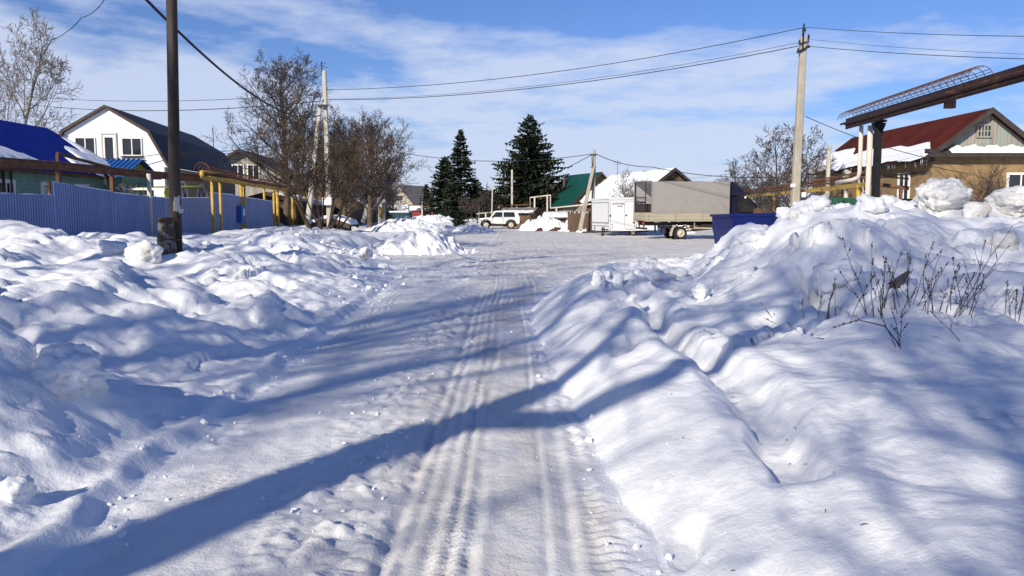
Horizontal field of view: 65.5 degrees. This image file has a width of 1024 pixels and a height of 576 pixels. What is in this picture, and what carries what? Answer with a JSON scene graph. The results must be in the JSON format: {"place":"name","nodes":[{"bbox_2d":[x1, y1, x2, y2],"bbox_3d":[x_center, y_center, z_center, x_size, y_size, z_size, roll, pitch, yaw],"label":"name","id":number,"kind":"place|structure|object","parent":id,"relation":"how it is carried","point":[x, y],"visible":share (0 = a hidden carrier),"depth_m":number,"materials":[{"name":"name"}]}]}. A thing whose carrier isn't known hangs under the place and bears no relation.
{"place":"outdoors","nodes":[
{"label":"outdoors","id":0,"kind":"place"},
{"bbox_2d":[36,219,714,575],"bbox_3d":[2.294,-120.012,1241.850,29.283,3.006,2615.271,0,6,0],"label":"road","id":1,"kind":"structure","parent":0,"point":[503,501],"depth_m":5.12,"materials":[{"name":"snow"}]},
{"bbox_2d":[365,216,452,235],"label":"snow heap","id":2,"kind":"object","parent":1,"relation":"on","point":[406,223],"visible":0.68,"depth_m":47.88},
{"bbox_2d":[376,226,471,254],"bbox_3d":[-3.440,-1.739,30.475,4.375,1.271,4.250,0,6,0],"label":"snow heap","id":3,"kind":"object","parent":1,"relation":"on","point":[425,240],"visible":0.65,"depth_m":29.62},
{"bbox_2d":[412,214,466,222],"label":"snow heap","id":4,"kind":"object","parent":1,"relation":"on","point":[438,218],"visible":0.47,"depth_m":81.70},
{"bbox_2d":[444,224,494,232],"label":"snow heap","id":5,"kind":"object","parent":1,"relation":"on","point":[476,228],"visible":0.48,"depth_m":59.55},
{"bbox_2d":[477,211,523,228],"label":"offroad car","id":6,"kind":"object","parent":1,"relation":"on","point":[499,218],"visible":0.95,"depth_m":69.97,"materials":[{"name":"white paint"}]},
{"bbox_2d":[2,197,1003,575],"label":"snow crumbs","id":7,"kind":"object","parent":1,"relation":"on","point":[588,439],"visible":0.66,"depth_m":8.76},
{"bbox_2d":[518,215,563,230],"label":"snow heap","id":8,"kind":"object","parent":1,"relation":"on","point":[547,222],"visible":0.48,"depth_m":64.17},
{"bbox_2d":[582,197,657,235],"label":"kiosk trailer","id":9,"kind":"object","parent":1,"relation":"on","point":[612,215],"visible":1,"depth_m":50.92,"materials":[{"name":"white metal"}]},
{"bbox_2d":[625,225,697,233],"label":"snow heap","id":10,"kind":"object","parent":1,"relation":"on","point":[659,229],"visible":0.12,"depth_m":54.78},
{"bbox_2d":[633,181,763,238],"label":"canvas truck","id":11,"kind":"object","parent":1,"relation":"on","point":[676,203],"visible":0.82,"depth_m":44.16,"materials":[{"name":"grey fabric"}]},
{"bbox_2d":[0,195,1023,575],"bbox_3d":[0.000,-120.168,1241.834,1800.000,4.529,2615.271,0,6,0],"label":"snow ground","id":12,"kind":"structure","parent":0,"point":[910,451],"depth_m":5.98,"materials":[{"name":"snow"}]},
{"bbox_2d":[0,475,36,504],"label":"snow clod","id":13,"kind":"object","parent":12,"relation":"on","point":[19,490],"visible":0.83,"depth_m":4.02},
{"bbox_2d":[0,4,83,132],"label":"birch tree","id":14,"kind":"object","parent":12,"relation":"on","point":[42,62],"visible":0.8,"depth_m":61.88,"materials":[{"name":"plant"}]},
{"bbox_2d":[29,342,108,397],"bbox_3d":[-3.035,0.583,5.404,0.545,0.444,0.648,-5,7,-39],"label":"snow clod","id":15,"kind":"object","parent":12,"relation":"on","point":[69,369],"visible":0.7,"depth_m":5.22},
{"bbox_2d":[0,120,203,196],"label":"green house","id":16,"kind":"structure","parent":12,"relation":"on","point":[21,141],"depth_m":32.13,"materials":[{"name":"metal"}]},
{"bbox_2d":[0,179,15,192],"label":"window","id":17,"kind":"structure","parent":16,"relation":"in","point":[7,181],"depth_m":27.63,"materials":[{"name":"white paint"}]},
{"bbox_2d":[97,239,127,254],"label":"snow clod","id":18,"kind":"object","parent":12,"relation":"on","point":[109,247],"visible":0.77,"depth_m":14.23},
{"bbox_2d":[0,180,272,236],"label":"sheet fence","id":19,"kind":"object","parent":12,"relation":"on","point":[71,209],"visible":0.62,"depth_m":27.78,"materials":[{"name":"metal"}]},
{"bbox_2d":[237,206,245,222],"bbox_3d":[-13.042,-3.551,38.437,0.236,0.800,0.620,0,6,0],"label":"meter cabinet","id":20,"kind":"object","parent":19,"relation":"attached to","point":[241,214],"visible":1,"depth_m":38.16,"materials":[{"name":"blue metal"}]},
{"bbox_2d":[123,240,162,263],"bbox_3d":[-6.568,-0.610,14.252,0.541,0.527,0.621,4,7,34],"label":"snow clod","id":21,"kind":"object","parent":12,"relation":"on","point":[146,250],"visible":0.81,"depth_m":14.08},
{"bbox_2d":[59,105,236,196],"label":"white house","id":22,"kind":"structure","parent":12,"relation":"on","point":[103,131],"depth_m":42.03,"materials":[{"name":"paint"}]},
{"bbox_2d":[74,137,95,153],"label":"window","id":23,"kind":"structure","parent":22,"relation":"in","point":[89,143],"depth_m":41.65,"materials":[{"name":"white paint"}]},
{"bbox_2d":[100,133,117,157],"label":"balcony door","id":24,"kind":"structure","parent":22,"relation":"in","point":[108,142],"depth_m":41.75,"materials":[{"name":"white paint"}]},
{"bbox_2d":[121,138,142,156],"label":"window","id":25,"kind":"structure","parent":22,"relation":"in","point":[131,147],"depth_m":41.92,"materials":[{"name":"white paint"}]},
{"bbox_2d":[196,183,205,196],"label":"arched window","id":26,"kind":"structure","parent":22,"relation":"in","point":[201,192],"depth_m":49.24,"materials":[{"name":"glass"}]},
{"bbox_2d":[0,152,317,236],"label":"gas pipeline","id":27,"kind":"object","parent":12,"relation":"on","point":[58,167],"visible":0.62,"depth_m":30.41,"materials":[{"name":"metal"}]},
{"bbox_2d":[156,0,183,255],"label":"utility pole","id":28,"kind":"object","parent":12,"relation":"on","point":[169,237],"visible":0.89,"depth_m":15.29,"materials":[{"name":"brown wood"}]},
{"bbox_2d":[198,149,308,196],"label":"weathered house","id":29,"kind":"structure","parent":12,"relation":"on","point":[250,191],"depth_m":65.96,"materials":[{"name":"wood"}]},
{"bbox_2d":[247,164,259,180],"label":"window","id":30,"kind":"structure","parent":29,"relation":"in","point":[250,166],"depth_m":65.94,"materials":[{"name":"white paint"}]},
{"bbox_2d":[249,301,284,323],"bbox_3d":[-3.111,0.353,9.970,0.451,0.369,0.396,3,6,31],"label":"snow clod","id":31,"kind":"object","parent":12,"relation":"on","point":[260,312],"visible":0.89,"depth_m":9.84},
{"bbox_2d":[202,45,348,225],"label":"bare tree","id":32,"kind":"object","parent":12,"relation":"on","point":[279,89],"visible":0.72,"depth_m":50.09,"materials":[{"name":"brown plant"}]},
{"bbox_2d":[247,192,325,224],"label":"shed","id":33,"kind":"structure","parent":12,"relation":"on","point":[268,196],"depth_m":53.89,"materials":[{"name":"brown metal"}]},
{"bbox_2d":[304,62,331,227],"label":"concrete pole","id":34,"kind":"object","parent":12,"relation":"on","point":[328,199],"visible":0.7,"depth_m":43.22,"materials":[{"name":"grey concrete"}]},
{"bbox_2d":[25,101,318,110],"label":"power line","id":35,"kind":"object","parent":34,"relation":"attached to","point":[183,110],"visible":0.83,"depth_m":49.31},
{"bbox_2d":[25,93,321,100],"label":"power line","id":36,"kind":"object","parent":34,"relation":"attached to","point":[187,100],"visible":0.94,"depth_m":48.47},
{"bbox_2d":[105,138,313,158],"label":"service cable","id":37,"kind":"object","parent":34,"relation":"attached to","point":[198,152],"visible":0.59,"depth_m":42.15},
{"bbox_2d":[145,0,320,117],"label":"thick cable","id":38,"kind":"object","parent":34,"relation":"attached to","point":[190,42],"visible":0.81,"depth_m":20.74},
{"bbox_2d":[327,46,797,99],"bbox_3d":[0.718,-9.861,37.723,24.346,0.939,0.027,3,6,27],"label":"power line","id":39,"kind":"object","parent":34,"relation":"attached to","point":[569,83],"visible":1,"depth_m":36.63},
{"bbox_2d":[329,28,800,89],"bbox_3d":[0.781,-10.515,37.660,24.475,1.063,0.024,3,6,27],"label":"power line","id":40,"kind":"object","parent":34,"relation":"attached to","point":[577,68],"visible":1,"depth_m":36.41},
{"bbox_2d":[353,43,794,98],"bbox_3d":[0.732,-9.969,37.713,24.368,0.992,0.014,3,6,27],"label":"power line","id":41,"kind":"object","parent":34,"relation":"attached to","point":[577,80],"visible":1,"depth_m":36.66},
{"bbox_2d":[242,87,411,228],"bbox_3d":[-7.288,-4.867,31.332,6.814,5.638,6.854,0,6,0],"label":"shrub","id":42,"kind":"object","parent":12,"relation":"on","point":[357,173],"visible":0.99,"depth_m":31.10,"materials":[{"name":"brown plant"}]},
{"bbox_2d":[310,215,358,230],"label":"car","id":43,"kind":"object","parent":12,"relation":"on","point":[348,223],"visible":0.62,"depth_m":44.10,"materials":[{"name":"grey metal"}]},
{"bbox_2d":[306,178,365,216],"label":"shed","id":44,"kind":"structure","parent":12,"relation":"on","point":[336,211],"depth_m":65.28,"materials":[{"name":"wood"}]},
{"bbox_2d":[300,107,401,216],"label":"bare tree","id":45,"kind":"object","parent":12,"relation":"on","point":[344,212],"visible":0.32,"depth_m":52.15,"materials":[{"name":"brown plant"}]},
{"bbox_2d":[357,247,372,258],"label":"snow clod","id":46,"kind":"object","parent":12,"relation":"on","point":[365,252],"visible":0.97,"depth_m":24.27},
{"bbox_2d":[349,206,389,224],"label":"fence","id":47,"kind":"object","parent":12,"relation":"on","point":[357,215],"visible":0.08,"depth_m":65.73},
{"bbox_2d":[342,184,400,222],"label":"bare bush","id":48,"kind":"object","parent":12,"relation":"on","point":[389,207],"visible":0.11,"depth_m":71.27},
{"bbox_2d":[361,152,385,223],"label":"concrete pole","id":49,"kind":"object","parent":12,"relation":"on","point":[380,218],"visible":0.3,"depth_m":61.33,"materials":[{"name":"white paint"}]},
{"bbox_2d":[321,108,433,227],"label":"bare tree","id":50,"kind":"object","parent":12,"relation":"on","point":[371,128],"visible":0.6,"depth_m":49.06,"materials":[{"name":"brown plant"}]},
{"bbox_2d":[387,172,411,210],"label":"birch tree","id":51,"kind":"object","parent":12,"relation":"on","point":[401,204],"visible":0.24,"depth_m":117.26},
{"bbox_2d":[389,211,412,218],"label":"dumpster","id":52,"kind":"object","parent":12,"relation":"on","point":[400,214],"visible":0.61,"depth_m":69.10,"materials":[{"name":"teal paint"}]},
{"bbox_2d":[374,205,432,216],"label":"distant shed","id":53,"kind":"structure","parent":12,"relation":"on","point":[413,210],"depth_m":135.19,"materials":[{"name":"red"}]},
{"bbox_2d":[395,185,435,204],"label":"distant house","id":54,"kind":"structure","parent":12,"relation":"on","point":[415,192],"depth_m":145.62,"materials":[{"name":"grey stone"}]},
{"bbox_2d":[416,184,434,215],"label":"spruce tree","id":55,"kind":"object","parent":12,"relation":"on","point":[424,196],"visible":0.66,"depth_m":116.93,"materials":[{"name":"green plant"}]},
{"bbox_2d":[424,156,462,216],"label":"spruce tree","id":56,"kind":"object","parent":12,"relation":"on","point":[439,183],"visible":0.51,"depth_m":91.66,"materials":[{"name":"green plant"}]},
{"bbox_2d":[435,129,482,219],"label":"spruce tree","id":57,"kind":"object","parent":12,"relation":"on","point":[457,190],"visible":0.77,"depth_m":88.64,"materials":[{"name":"green plant"}]},
{"bbox_2d":[448,208,469,226],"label":"pine bush","id":58,"kind":"object","parent":12,"relation":"on","point":[458,220],"visible":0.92,"depth_m":61.58,"materials":[{"name":"green plant"}]},
{"bbox_2d":[397,202,528,218],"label":"gas pipeline","id":59,"kind":"object","parent":12,"relation":"on","point":[516,205],"visible":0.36,"depth_m":88.69,"materials":[{"name":"metal"}]},
{"bbox_2d":[458,190,504,221],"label":"bare bush","id":60,"kind":"object","parent":12,"relation":"on","point":[482,204],"visible":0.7,"depth_m":82.61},
{"bbox_2d":[500,207,542,227],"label":"shed","id":61,"kind":"structure","parent":12,"relation":"on","point":[523,212],"depth_m":74.69,"materials":[{"name":"brown stone"}]},
{"bbox_2d":[471,114,572,220],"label":"spruce tree","id":62,"kind":"object","parent":12,"relation":"on","point":[527,146],"visible":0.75,"depth_m":81.84,"materials":[{"name":"green plant"}]},
{"bbox_2d":[477,195,590,220],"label":"gas pipeline","id":63,"kind":"object","parent":12,"relation":"on","point":[534,197],"visible":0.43,"depth_m":74.75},
{"bbox_2d":[541,211,587,222],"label":"snowy shed","id":64,"kind":"structure","parent":12,"relation":"on","point":[562,216],"depth_m":68.47,"materials":[{"name":"grey"}]},
{"bbox_2d":[540,172,606,211],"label":"plank house","id":65,"kind":"structure","parent":12,"relation":"on","point":[574,193],"depth_m":78.14,"materials":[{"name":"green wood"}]},
{"bbox_2d":[567,211,594,231],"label":"paling fence","id":66,"kind":"object","parent":12,"relation":"on","point":[573,221],"visible":0.45,"depth_m":59.97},
{"bbox_2d":[578,150,596,230],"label":"concrete pole","id":67,"kind":"object","parent":12,"relation":"on","point":[590,183],"visible":0.91,"depth_m":57.08,"materials":[{"name":"grey concrete"}]},
{"bbox_2d":[395,151,589,161],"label":"street cable","id":68,"kind":"object","parent":67,"relation":"attached to","point":[499,161],"visible":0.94,"depth_m":59.05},
{"bbox_2d":[597,154,770,177],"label":"street cable","id":69,"kind":"object","parent":67,"relation":"attached to","point":[684,172],"visible":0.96,"depth_m":49.29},
{"bbox_2d":[591,269,605,286],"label":"snow clod","id":70,"kind":"object","parent":12,"relation":"on","point":[598,277],"visible":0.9,"depth_m":11.38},
{"bbox_2d":[612,272,623,285],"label":"snow clod","id":71,"kind":"object","parent":12,"relation":"on","point":[618,277],"visible":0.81,"depth_m":11.77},
{"bbox_2d":[608,167,647,197],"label":"sapling","id":72,"kind":"object","parent":12,"relation":"on","point":[625,194],"visible":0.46,"depth_m":58.90,"materials":[{"name":"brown wood"}]},
{"bbox_2d":[579,160,697,229],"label":"log house","id":73,"kind":"structure","parent":12,"relation":"on","point":[604,188],"depth_m":68.61,"materials":[{"name":"brown wood"}]},
{"bbox_2d":[643,269,666,281],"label":"snow clod","id":74,"kind":"object","parent":12,"relation":"on","point":[652,275],"visible":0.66,"depth_m":12.79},
{"bbox_2d":[664,267,687,277],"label":"snow clod","id":75,"kind":"object","parent":12,"relation":"on","point":[677,272],"visible":0.97,"depth_m":13.81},
{"bbox_2d":[691,282,708,299],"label":"snow clod","id":76,"kind":"object","parent":12,"relation":"on","point":[699,290],"visible":0.99,"depth_m":10.05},
{"bbox_2d":[710,213,776,243],"bbox_3d":[8.636,-1.679,25.043,4.310,1.462,2.012,0,6,-4],"label":"skip bin","id":77,"kind":"object","parent":12,"relation":"on","point":[723,224],"visible":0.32,"depth_m":24.01,"materials":[{"name":"metal"}]},
{"bbox_2d":[734,229,763,245],"bbox_3d":[3.918,-0.796,13.031,0.483,0.324,0.359,5,8,44],"label":"snow clod","id":78,"kind":"object","parent":12,"relation":"on","point":[751,237],"visible":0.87,"depth_m":12.93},
{"bbox_2d":[714,158,786,209],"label":"bare bush","id":79,"kind":"object","parent":12,"relation":"on","point":[732,171],"visible":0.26,"depth_m":52.12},
{"bbox_2d":[739,124,811,207],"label":"bare tree","id":80,"kind":"object","parent":12,"relation":"on","point":[768,178],"visible":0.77,"depth_m":44.67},
{"bbox_2d":[776,207,788,217],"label":"snow clod","id":81,"kind":"object","parent":12,"relation":"on","point":[781,212],"visible":0.73,"depth_m":13.40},
{"bbox_2d":[787,209,802,219],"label":"snow clod","id":82,"kind":"object","parent":12,"relation":"on","point":[793,214],"visible":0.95,"depth_m":12.74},
{"bbox_2d":[790,23,809,206],"bbox_3d":[11.729,-5.921,32.565,0.584,9.497,0.370,0,6,0],"label":"concrete pole","id":83,"kind":"object","parent":12,"relation":"on","point":[795,185],"visible":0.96,"depth_m":32.39,"materials":[{"name":"grey concrete"}]},
{"bbox_2d":[806,27,1023,36],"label":"power line","id":84,"kind":"object","parent":83,"relation":"attached to","point":[916,33],"visible":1,"depth_m":26.98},
{"bbox_2d":[809,46,1023,58],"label":"power line","id":85,"kind":"object","parent":83,"relation":"attached to","point":[922,54],"visible":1,"depth_m":26.76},
{"bbox_2d":[757,175,843,212],"bbox_3d":[12.389,-3.168,34.511,3.824,3.460,3.762,0,6,0],"label":"bare bush","id":86,"kind":"object","parent":12,"relation":"on","point":[779,202],"visible":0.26,"depth_m":34.13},
{"bbox_2d":[771,122,838,206],"bbox_3d":[14.514,-5.086,39.493,3.386,6.306,3.286,3,6,29],"label":"bare tree","id":87,"kind":"object","parent":12,"relation":"on","point":[816,167],"visible":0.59,"depth_m":39.10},
{"bbox_2d":[804,194,831,211],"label":"snow clod","id":88,"kind":"object","parent":12,"relation":"on","point":[816,203],"visible":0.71,"depth_m":12.79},
{"bbox_2d":[801,276,835,318],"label":"dry weed","id":89,"kind":"object","parent":12,"relation":"on","point":[831,295],"visible":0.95,"depth_m":7.80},
{"bbox_2d":[744,171,908,212],"bbox_3d":[13.142,-3.486,38.692,1.268,3.261,30.702,1,6,8],"label":"yellow pipe","id":90,"kind":"object","parent":12,"relation":"on","point":[857,186],"visible":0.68,"depth_m":28.18,"materials":[{"name":"metal"}]},
{"bbox_2d":[825,145,830,196],"bbox_3d":[13.564,-4.367,34.238,0.160,3.479,0.160,0,6,0],"label":"post","id":91,"kind":"object","parent":12,"relation":"on","point":[828,163],"visible":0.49,"depth_m":34.09,"materials":[{"name":"metal"}]},
{"bbox_2d":[811,258,863,296],"bbox_3d":[3.579,-0.105,8.619,0.540,0.423,0.712,0,6,0],"label":"snow clod","id":92,"kind":"object","parent":12,"relation":"on","point":[822,277],"visible":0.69,"depth_m":8.51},
{"bbox_2d":[819,177,881,197],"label":"bare bush","id":93,"kind":"object","parent":12,"relation":"on","point":[834,195],"visible":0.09,"depth_m":27.65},
{"bbox_2d":[839,238,886,314],"bbox_3d":[3.417,-0.117,7.838,0.488,0.760,0.201,0,6,0],"label":"dry weed","id":94,"kind":"object","parent":12,"relation":"on","point":[858,278],"visible":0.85,"depth_m":7.79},
{"bbox_2d":[832,319,899,344],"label":"dry stalk","id":95,"kind":"object","parent":12,"relation":"on","point":[871,323],"visible":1,"depth_m":5.98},
{"bbox_2d":[828,197,912,204],"bbox_3d":[11.341,-1.828,24.930,2.829,2.020,0.029,2,6,21],"label":"green fence","id":96,"kind":"object","parent":12,"relation":"on","point":[850,201],"visible":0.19,"depth_m":25.15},
{"bbox_2d":[855,193,888,213],"bbox_3d":[5.602,-1.265,12.373,0.491,0.429,0.686,0,6,0],"label":"snow clod","id":97,"kind":"object","parent":12,"relation":"on","point":[870,204],"visible":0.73,"depth_m":12.17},
{"bbox_2d":[877,307,907,348],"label":"dry weed","id":98,"kind":"object","parent":12,"relation":"on","point":[895,328],"visible":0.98,"depth_m":5.99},
{"bbox_2d":[852,241,941,316],"bbox_3d":[3.661,-0.069,7.593,0.774,0.755,0.364,2,6,19],"label":"dry weed","id":99,"kind":"object","parent":12,"relation":"on","point":[892,277],"visible":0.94,"depth_m":7.59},
{"bbox_2d":[889,271,910,288],"bbox_3d":[3.972,-0.075,8.170,0.270,0.200,0.024,-2,6,-17],"label":"slate shard","id":100,"kind":"object","parent":12,"relation":"on","point":[899,279],"visible":0.65,"depth_m":8.16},
{"bbox_2d":[806,107,1023,202],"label":"plaster house","id":101,"kind":"structure","parent":12,"relation":"on","point":[993,133],"depth_m":32.93,"materials":[{"name":"beige"}]},
{"bbox_2d":[897,172,910,198],"bbox_3d":[17.340,-4.377,35.242,0.100,1.430,1.030,0,6,0],"label":"window","id":102,"kind":"structure","parent":101,"relation":"in","point":[903,182],"depth_m":35.17,"materials":[{"name":"white paint"}]},
{"bbox_2d":[976,124,992,137],"bbox_3d":[19.400,-6.453,32.720,0.620,0.540,0.100,0,6,0],"label":"attic window","id":103,"kind":"structure","parent":101,"relation":"in","point":[982,130],"depth_m":32.70,"materials":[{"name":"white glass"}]},
{"bbox_2d":[1006,173,1023,186],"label":"window","id":104,"kind":"structure","parent":101,"relation":"in","point":[1018,178],"depth_m":32.90,"materials":[{"name":"white paint"}]},
{"bbox_2d":[835,64,1023,197],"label":"gas portal","id":105,"kind":"object","parent":12,"relation":"on","point":[948,97],"visible":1,"depth_m":19.74,"materials":[{"name":"brown paint"}]},
{"bbox_2d":[879,253,986,317],"bbox_3d":[3.621,-0.016,6.820,0.977,0.546,0.320,-1,6,-15],"label":"dry weed","id":106,"kind":"object","parent":12,"relation":"on","point":[930,291],"visible":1,"depth_m":6.82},
{"bbox_2d":[913,177,972,213],"bbox_3d":[7.294,-1.458,13.415,0.879,0.835,1.154,0,6,0],"label":"snow boulder","id":107,"kind":"object","parent":12,"relation":"on","point":[934,195],"visible":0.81,"depth_m":13.18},
{"bbox_2d":[921,256,974,312],"bbox_3d":[3.973,-0.008,7.234,0.193,0.568,0.426,-3,7,-31],"label":"dry weed","id":108,"kind":"object","parent":12,"relation":"on","point":[955,277],"visible":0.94,"depth_m":7.17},
{"bbox_2d":[962,201,991,217],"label":"snow clod","id":109,"kind":"object","parent":12,"relation":"on","point":[975,209],"visible":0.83,"depth_m":12.51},
{"bbox_2d":[946,151,1012,201],"bbox_3d":[19.203,-3.688,32.581,2.471,3.661,3.176,5,7,41],"label":"bare bush","id":110,"kind":"object","parent":12,"relation":"on","point":[989,185],"visible":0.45,"depth_m":31.80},
{"bbox_2d":[954,225,1012,317],"bbox_3d":[4.198,-0.121,7.050,0.505,0.871,0.346,-4,7,-39],"label":"dry weed","id":111,"kind":"object","parent":12,"relation":"on","point":[980,264],"visible":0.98,"depth_m":7.02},
{"bbox_2d":[983,228,1019,250],"bbox_3d":[6.631,-0.599,10.735,0.444,0.409,0.438,0,6,0],"label":"snow clod","id":112,"kind":"object","parent":12,"relation":"on","point":[1011,237],"visible":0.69,"depth_m":10.59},
{"bbox_2d":[982,185,1023,217],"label":"snow boulder","id":113,"kind":"object","parent":12,"relation":"on","point":[1007,201],"visible":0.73,"depth_m":12.93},
{"bbox_2d":[1005,280,1023,321],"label":"dry weed","id":114,"kind":"object","parent":12,"relation":"on","point":[1016,290],"visible":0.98,"depth_m":7.36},
{"bbox_2d":[0,0,1023,205],"label":"sky","id":115,"kind":"structure","parent":0,"point":[692,119],"materials":[{"name":"blue"}]},
{"bbox_2d":[806,116,967,165],"bbox_3d":[15.281,-5.964,32.375,6.683,2.033,0.023,0,6,2],"label":"service cable","id":116,"kind":"object","parent":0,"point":[884,146],"visible":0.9,"depth_m":32.38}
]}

